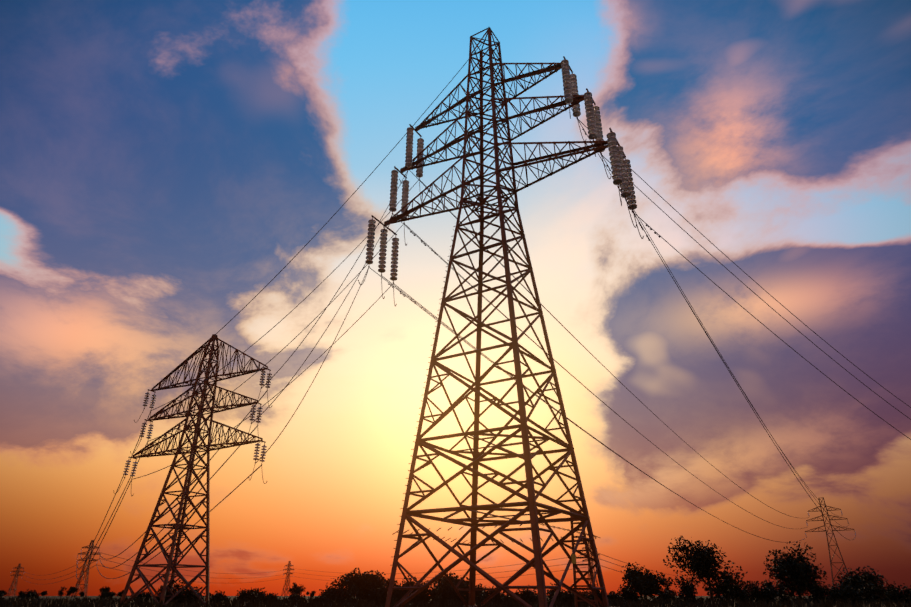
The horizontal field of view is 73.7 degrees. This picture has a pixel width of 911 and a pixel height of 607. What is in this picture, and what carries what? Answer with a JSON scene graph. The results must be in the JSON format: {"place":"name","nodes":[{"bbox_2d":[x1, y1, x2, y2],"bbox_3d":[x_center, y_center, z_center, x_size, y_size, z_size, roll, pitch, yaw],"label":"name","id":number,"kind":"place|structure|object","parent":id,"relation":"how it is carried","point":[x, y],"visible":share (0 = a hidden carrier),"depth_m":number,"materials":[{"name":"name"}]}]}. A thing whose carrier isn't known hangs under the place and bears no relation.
{"place":"outdoors","nodes":[
{"label":"outdoors","id":0,"kind":"place"},
{"bbox_2d":[6,563,23,596],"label":"pylon","id":1,"kind":"object","parent":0,"point":[16,572],"visible":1,"depth_m":683.28,"materials":[{"name":"metal"}]},
{"bbox_2d":[71,540,100,597],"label":"pylon","id":2,"kind":"object","parent":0,"point":[83,571],"visible":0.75,"depth_m":416.81,"materials":[{"name":"metal"}]},
{"bbox_2d":[282,561,293,596],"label":"pylon","id":3,"kind":"object","parent":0,"point":[289,565],"visible":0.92,"depth_m":672.27,"materials":[{"name":"metal"}]},
{"bbox_2d":[0,595,910,606],"bbox_3d":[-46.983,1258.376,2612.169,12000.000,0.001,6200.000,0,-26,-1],"label":"ground","id":4,"kind":"structure","parent":0,"point":[232,598],"depth_m":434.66,"materials":[{"name":"black plant"}]},
{"bbox_2d":[20,589,40,598],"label":"shrub","id":5,"kind":"object","parent":4,"relation":"on","point":[32,593],"visible":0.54,"depth_m":151.89,"materials":[{"name":"brown plant"}]},
{"bbox_2d":[98,590,113,599],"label":"shrub","id":6,"kind":"object","parent":4,"relation":"on","point":[106,594],"visible":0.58,"depth_m":174.92,"materials":[{"name":"brown plant"}]},
{"bbox_2d":[136,590,151,598],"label":"shrub","id":7,"kind":"object","parent":4,"relation":"on","point":[143,594],"visible":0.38,"depth_m":121.84,"materials":[{"name":"brown plant"}]},
{"bbox_2d":[158,579,197,604],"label":"shrub","id":8,"kind":"object","parent":4,"relation":"on","point":[182,595],"visible":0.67,"depth_m":65.76,"materials":[{"name":"brown plant"}]},
{"bbox_2d":[113,334,272,605],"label":"transmission tower","id":9,"kind":"structure","parent":4,"relation":"on","point":[178,526],"depth_m":70.21,"materials":[{"name":"metal"}]},
{"bbox_2d":[188,586,204,602],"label":"shrub","id":10,"kind":"object","parent":4,"relation":"on","point":[198,590],"visible":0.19,"depth_m":71.89,"materials":[{"name":"brown plant"}]},
{"bbox_2d":[209,590,230,604],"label":"shrub","id":11,"kind":"object","parent":4,"relation":"on","point":[220,596],"visible":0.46,"depth_m":75.98,"materials":[{"name":"brown plant"}]},
{"bbox_2d":[235,588,259,601],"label":"shrub","id":12,"kind":"object","parent":4,"relation":"on","point":[252,595],"visible":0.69,"depth_m":80.77,"materials":[{"name":"brown plant"}]},
{"bbox_2d":[249,587,266,600],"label":"shrub","id":13,"kind":"object","parent":4,"relation":"on","point":[260,594],"visible":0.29,"depth_m":94.41,"materials":[{"name":"brown plant"}]},
{"bbox_2d":[260,593,280,603],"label":"shrub","id":14,"kind":"object","parent":4,"relation":"on","point":[267,596],"visible":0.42,"depth_m":77.61,"materials":[{"name":"brown plant"}]},
{"bbox_2d":[286,592,305,601],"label":"shrub","id":15,"kind":"object","parent":4,"relation":"on","point":[297,597],"visible":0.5,"depth_m":86.86,"materials":[{"name":"brown plant"}]},
{"bbox_2d":[313,595,328,603],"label":"shrub","id":16,"kind":"object","parent":4,"relation":"on","point":[323,598],"visible":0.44,"depth_m":74.42,"materials":[{"name":"brown plant"}]},
{"bbox_2d":[318,585,334,601],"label":"shrub","id":17,"kind":"object","parent":4,"relation":"on","point":[325,593],"visible":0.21,"depth_m":77.15,"materials":[{"name":"brown plant"}]},
{"bbox_2d":[326,574,360,606],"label":"shrub","id":18,"kind":"object","parent":4,"relation":"on","point":[341,592],"visible":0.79,"depth_m":66.05,"materials":[{"name":"brown plant"}]},
{"bbox_2d":[340,568,385,600],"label":"tree","id":19,"kind":"object","parent":4,"relation":"on","point":[364,582],"visible":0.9,"depth_m":70.87,"materials":[{"name":"brown plant"}]},
{"bbox_2d":[365,574,397,599],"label":"tree","id":20,"kind":"object","parent":4,"relation":"on","point":[386,585],"visible":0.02,"depth_m":85.52,"materials":[{"name":"brown plant"}]},
{"bbox_2d":[367,580,399,604],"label":"shrub","id":21,"kind":"object","parent":4,"relation":"on","point":[378,593],"visible":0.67,"depth_m":69.37,"materials":[{"name":"brown plant"}]},
{"bbox_2d":[2,581,789,598],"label":"tree line","id":22,"kind":"object","parent":4,"relation":"on","point":[295,588],"visible":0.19,"depth_m":256.82,"materials":[{"name":"brown plant"}]},
{"bbox_2d":[394,584,411,603],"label":"shrub","id":23,"kind":"object","parent":4,"relation":"on","point":[398,596],"visible":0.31,"depth_m":79.73,"materials":[{"name":"brown plant"}]},
{"bbox_2d":[397,575,422,602],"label":"shrub","id":24,"kind":"object","parent":4,"relation":"on","point":[406,584],"visible":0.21,"depth_m":73.23,"materials":[{"name":"brown plant"}]},
{"bbox_2d":[412,579,443,604],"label":"shrub","id":25,"kind":"object","parent":4,"relation":"on","point":[424,596],"visible":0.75,"depth_m":68.35,"materials":[{"name":"brown plant"}]},
{"bbox_2d":[435,574,460,602],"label":"shrub","id":26,"kind":"object","parent":4,"relation":"on","point":[445,596],"visible":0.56,"depth_m":76.05,"materials":[{"name":"brown plant"}]},
{"bbox_2d":[431,572,468,596],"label":"tree","id":27,"kind":"object","parent":4,"relation":"on","point":[443,577],"visible":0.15,"depth_m":82.61,"materials":[{"name":"brown plant"}]},
{"bbox_2d":[447,582,477,603],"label":"shrub","id":28,"kind":"object","parent":4,"relation":"on","point":[465,595],"visible":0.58,"depth_m":71.45,"materials":[{"name":"brown plant"}]},
{"bbox_2d":[475,583,485,602],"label":"shrub","id":29,"kind":"object","parent":4,"relation":"on","point":[477,593],"visible":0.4,"depth_m":80.75,"materials":[{"name":"brown plant"}]},
{"bbox_2d":[480,585,504,604],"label":"shrub","id":30,"kind":"object","parent":4,"relation":"on","point":[498,597],"visible":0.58,"depth_m":74.78,"materials":[{"name":"brown plant"}]},
{"bbox_2d":[358,27,643,606],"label":"pylon","id":31,"kind":"object","parent":4,"relation":"on","point":[622,178],"visible":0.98,"depth_m":42.95,"materials":[{"name":"metal"}]},
{"bbox_2d":[134,40,910,525],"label":"conductors","id":32,"kind":"object","parent":31,"relation":"attached to","point":[528,336],"visible":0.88,"depth_m":61.52,"materials":[{"name":"brown"}]},
{"bbox_2d":[502,592,513,601],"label":"shrub","id":33,"kind":"object","parent":4,"relation":"on","point":[507,596],"visible":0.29,"depth_m":84.60,"materials":[{"name":"brown plant"}]},
{"bbox_2d":[516,584,537,604],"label":"shrub","id":34,"kind":"object","parent":4,"relation":"on","point":[526,596],"visible":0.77,"depth_m":69.50,"materials":[{"name":"brown plant"}]},
{"bbox_2d":[546,582,563,601],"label":"shrub","id":35,"kind":"object","parent":4,"relation":"on","point":[552,591],"visible":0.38,"depth_m":77.69,"materials":[{"name":"brown plant"}]},
{"bbox_2d":[559,590,587,604],"bbox_3d":[12.107,30.077,61.987,2.991,1.958,2.847,-6,-26,12],"label":"shrub","id":36,"kind":"object","parent":4,"relation":"on","point":[568,596],"visible":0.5,"depth_m":61.65,"materials":[{"name":"brown plant"}]},
{"bbox_2d":[582,590,602,603],"bbox_3d":[14.507,30.865,63.538,2.772,1.766,2.677,-21,-33,37],"label":"shrub","id":37,"kind":"object","parent":4,"relation":"on","point":[591,596],"visible":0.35,"depth_m":63.31,"materials":[{"name":"brown plant"}]},
{"bbox_2d":[607,590,623,602],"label":"shrub","id":38,"kind":"object","parent":4,"relation":"on","point":[613,595],"visible":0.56,"depth_m":95.68,"materials":[{"name":"brown plant"}]},
{"bbox_2d":[617,583,641,602],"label":"shrub","id":39,"kind":"object","parent":4,"relation":"on","point":[626,593],"visible":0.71,"depth_m":79.64,"materials":[{"name":"brown plant"}]},
{"bbox_2d":[621,562,672,601],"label":"tree","id":40,"kind":"object","parent":4,"relation":"on","point":[645,584],"visible":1,"depth_m":73.65,"materials":[{"name":"brown plant"}]},
{"bbox_2d":[656,588,677,600],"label":"shrub","id":41,"kind":"object","parent":4,"relation":"on","point":[665,595],"visible":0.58,"depth_m":102.72,"materials":[{"name":"brown plant"}]},
{"bbox_2d":[672,574,698,601],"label":"shrub","id":42,"kind":"object","parent":4,"relation":"on","point":[688,589],"visible":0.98,"depth_m":85.38,"materials":[{"name":"brown plant"}]},
{"bbox_2d":[663,536,748,602],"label":"tree","id":43,"kind":"object","parent":4,"relation":"on","point":[703,563],"visible":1,"depth_m":76.40,"materials":[{"name":"brown plant"}]},
{"bbox_2d":[711,578,731,600],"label":"shrub","id":44,"kind":"object","parent":4,"relation":"on","point":[722,595],"visible":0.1,"depth_m":100.00,"materials":[{"name":"brown plant"}]},
{"bbox_2d":[729,582,749,602],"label":"shrub","id":45,"kind":"object","parent":4,"relation":"on","point":[737,596],"visible":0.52,"depth_m":86.60,"materials":[{"name":"brown plant"}]},
{"bbox_2d":[742,580,774,603],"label":"shrub","id":46,"kind":"object","parent":4,"relation":"on","point":[753,591],"visible":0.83,"depth_m":80.06,"materials":[{"name":"brown plant"}]},
{"bbox_2d":[760,579,791,601],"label":"shrub","id":47,"kind":"object","parent":4,"relation":"on","point":[775,591],"visible":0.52,"depth_m":89.07,"materials":[{"name":"brown plant"}]},
{"bbox_2d":[763,541,826,601],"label":"tree","id":48,"kind":"object","parent":4,"relation":"on","point":[793,573],"visible":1,"depth_m":76.29,"materials":[{"name":"brown plant"}]},
{"bbox_2d":[807,580,839,602],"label":"shrub","id":49,"kind":"object","parent":4,"relation":"on","point":[821,593],"visible":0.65,"depth_m":78.70,"materials":[{"name":"brown plant"}]},
{"bbox_2d":[805,497,855,593],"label":"pylon","id":50,"kind":"object","parent":4,"relation":"on","point":[836,545],"visible":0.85,"depth_m":268.28,"materials":[{"name":"metal"}]},
{"bbox_2d":[25,391,855,583],"bbox_3d":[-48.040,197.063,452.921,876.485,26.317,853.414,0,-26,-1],"label":"conductors","id":51,"kind":"object","parent":50,"relation":"attached to","point":[281,570],"visible":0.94,"depth_m":149.51,"materials":[{"name":"brown"}]},
{"bbox_2d":[825,583,870,603],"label":"shrub","id":52,"kind":"object","parent":4,"relation":"on","point":[844,593],"visible":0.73,"depth_m":69.72,"materials":[{"name":"brown plant"}]},
{"bbox_2d":[833,565,885,598],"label":"tree","id":53,"kind":"object","parent":4,"relation":"on","point":[855,580],"visible":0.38,"depth_m":84.52,"materials":[{"name":"brown plant"}]},
{"bbox_2d":[857,578,886,602],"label":"shrub","id":54,"kind":"object","parent":4,"relation":"on","point":[873,591],"visible":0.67,"depth_m":72.56,"materials":[{"name":"brown plant"}]},
{"bbox_2d":[881,580,910,604],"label":"shrub","id":55,"kind":"object","parent":4,"relation":"on","point":[893,594],"visible":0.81,"depth_m":63.85,"materials":[{"name":"brown plant"}]},
{"bbox_2d":[0,0,910,595],"label":"sky","id":56,"kind":"structure","parent":0,"point":[162,162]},
{"bbox_2d":[580,542,599,595],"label":"pylon","id":57,"kind":"object","parent":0,"point":[589,545],"visible":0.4,"depth_m":424.08,"materials":[{"name":"metal"}]}
]}

